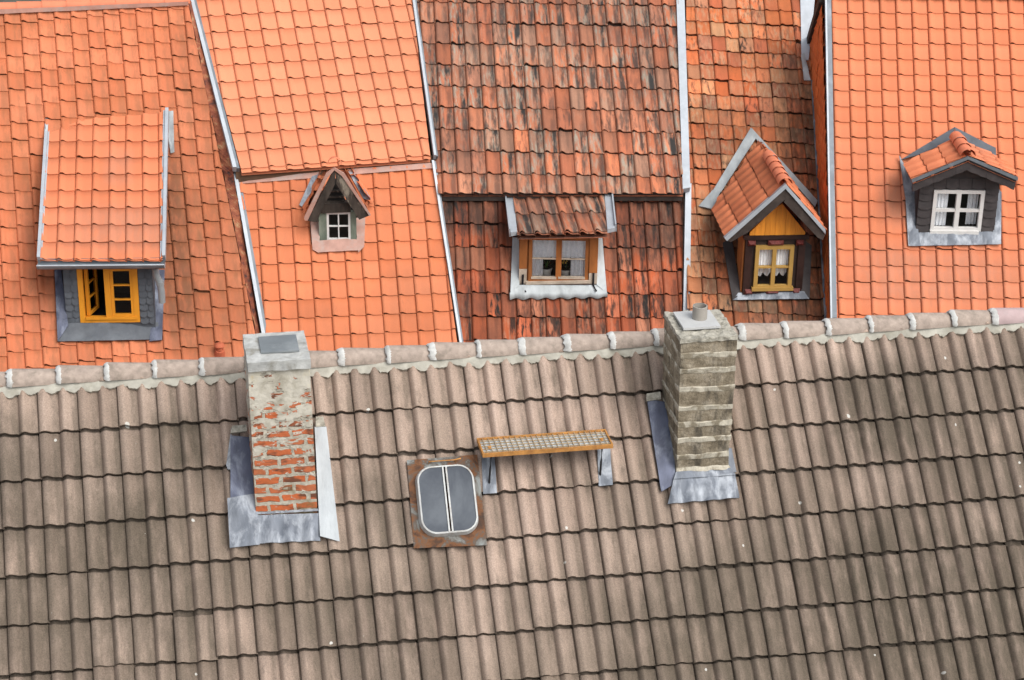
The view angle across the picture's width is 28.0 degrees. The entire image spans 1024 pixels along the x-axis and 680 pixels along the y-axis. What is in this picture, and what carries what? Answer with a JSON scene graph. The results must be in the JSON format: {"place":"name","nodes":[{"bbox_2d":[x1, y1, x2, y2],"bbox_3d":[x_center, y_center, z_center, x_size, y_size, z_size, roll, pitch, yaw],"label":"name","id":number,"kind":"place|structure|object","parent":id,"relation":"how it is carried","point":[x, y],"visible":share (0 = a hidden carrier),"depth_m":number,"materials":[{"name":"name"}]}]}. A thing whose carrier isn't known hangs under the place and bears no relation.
{"place":"outdoors","nodes":[
{"label":"outdoors","id":0,"kind":"place"},
{"bbox_2d":[0,0,211,116],"bbox_3d":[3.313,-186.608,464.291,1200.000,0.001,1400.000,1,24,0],"label":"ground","id":1,"kind":"structure","parent":0,"point":[20,0],"depth_m":76.04,"materials":[{"name":"orange tile"}]},
{"bbox_2d":[0,0,259,371],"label":"tiled house","id":2,"kind":"structure","parent":1,"relation":"on","point":[118,242],"depth_m":25.38,"materials":[{"name":"orange tile"}]},
{"bbox_2d":[188,0,462,350],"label":"tiled house","id":3,"kind":"structure","parent":1,"relation":"on","point":[320,105],"depth_m":26.10,"materials":[{"name":"tile"}]},
{"bbox_2d":[417,0,690,341],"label":"tiled house","id":4,"kind":"structure","parent":1,"relation":"on","point":[558,121],"depth_m":26.38,"materials":[{"name":"tile"}]},
{"bbox_2d":[532,255,542,275],"bbox_3d":[0.319,-0.930,25.943,0.142,0.313,0.016,1,24,0],"label":"lace curtain","id":5,"kind":"object","parent":4,"relation":"hanging from","point":[537,267],"visible":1,"depth_m":25.95,"materials":[{"name":"white fabric"}]},
{"bbox_2d":[532,240,555,257],"bbox_3d":[0.406,-1.151,25.838,0.308,0.289,0.016,1,24,0],"label":"lace curtain","id":6,"kind":"object","parent":4,"relation":"hanging from","point":[544,248],"visible":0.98,"depth_m":25.84,"materials":[{"name":"white fabric"}]},
{"bbox_2d":[543,259,552,275],"bbox_3d":[0.420,-0.946,26.022,0.188,0.322,0.150,-15,29,-32],"label":"potted plant","id":7,"kind":"object","parent":4,"relation":"on","point":[547,269],"visible":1,"depth_m":26.02,"materials":[{"name":"green plant"}]},
{"bbox_2d":[561,260,570,275],"bbox_3d":[0.783,-0.910,26.047,0.368,0.270,0.150,1,24,0],"label":"potted plant","id":8,"kind":"object","parent":4,"relation":"on","point":[565,271],"visible":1,"depth_m":26.02,"materials":[{"name":"green plant"}]},
{"bbox_2d":[562,240,585,257],"bbox_3d":[0.774,-1.144,25.838,0.308,0.289,0.016,1,24,0],"label":"lace curtain","id":9,"kind":"object","parent":4,"relation":"hanging from","point":[571,249],"visible":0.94,"depth_m":25.84,"materials":[{"name":"white fabric"}]},
{"bbox_2d":[570,255,584,275],"bbox_3d":[0.832,-0.921,25.943,0.185,0.313,0.015,1,24,0],"label":"lace curtain","id":10,"kind":"object","parent":4,"relation":"hanging from","point":[577,268],"visible":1,"depth_m":25.95,"materials":[{"name":"white fabric"}]},
{"bbox_2d":[682,0,828,325],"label":"tiled house","id":11,"kind":"structure","parent":1,"relation":"on","point":[754,181],"depth_m":26.58,"materials":[{"name":"tile"}]},
{"bbox_2d":[758,268,770,275],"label":"lace curtain","id":12,"kind":"object","parent":11,"relation":"hanging from","point":[766,271],"visible":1,"depth_m":25.86,"materials":[{"name":"white fabric"}]},
{"bbox_2d":[759,250,771,264],"bbox_3d":[3.167,-1.034,25.736,0.183,0.283,0.016,-1,24,-5],"label":"lace curtain","id":13,"kind":"object","parent":11,"relation":"hanging from","point":[765,256],"visible":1,"depth_m":25.74,"materials":[{"name":"white fabric"}]},
{"bbox_2d":[775,268,785,275],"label":"lace curtain","id":14,"kind":"object","parent":11,"relation":"hanging from","point":[782,271],"visible":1,"depth_m":25.88,"materials":[{"name":"white fabric"}]},
{"bbox_2d":[776,249,788,264],"bbox_3d":[3.374,-1.038,25.753,0.173,0.283,0.016,-1,24,-5],"label":"lace curtain","id":15,"kind":"object","parent":11,"relation":"hanging from","point":[782,257],"visible":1,"depth_m":25.75,"materials":[{"name":"white fabric"}]},
{"bbox_2d":[0,303,1023,679],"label":"grey roofed house","id":16,"kind":"structure","parent":0,"point":[700,491],"depth_m":15.91,"materials":[{"name":"tile"}]},
{"bbox_2d":[807,0,1023,317],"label":"tiled house","id":17,"kind":"structure","parent":0,"point":[918,106],"depth_m":25.82,"materials":[{"name":"tile"}]},
{"bbox_2d":[934,194,948,225],"bbox_3d":[5.326,-1.644,25.551,0.170,0.468,0.015,1,24,-1],"label":"lace curtain","id":18,"kind":"object","parent":17,"relation":"hanging from","point":[942,202],"visible":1,"depth_m":25.55,"materials":[{"name":"white fabric"}]},
{"bbox_2d":[965,194,978,223],"bbox_3d":[5.735,-1.665,25.612,0.130,0.468,0.016,1,24,-1],"label":"lace curtain","id":19,"kind":"object","parent":17,"relation":"hanging from","point":[972,201],"visible":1,"depth_m":25.62,"materials":[{"name":"white fabric"}]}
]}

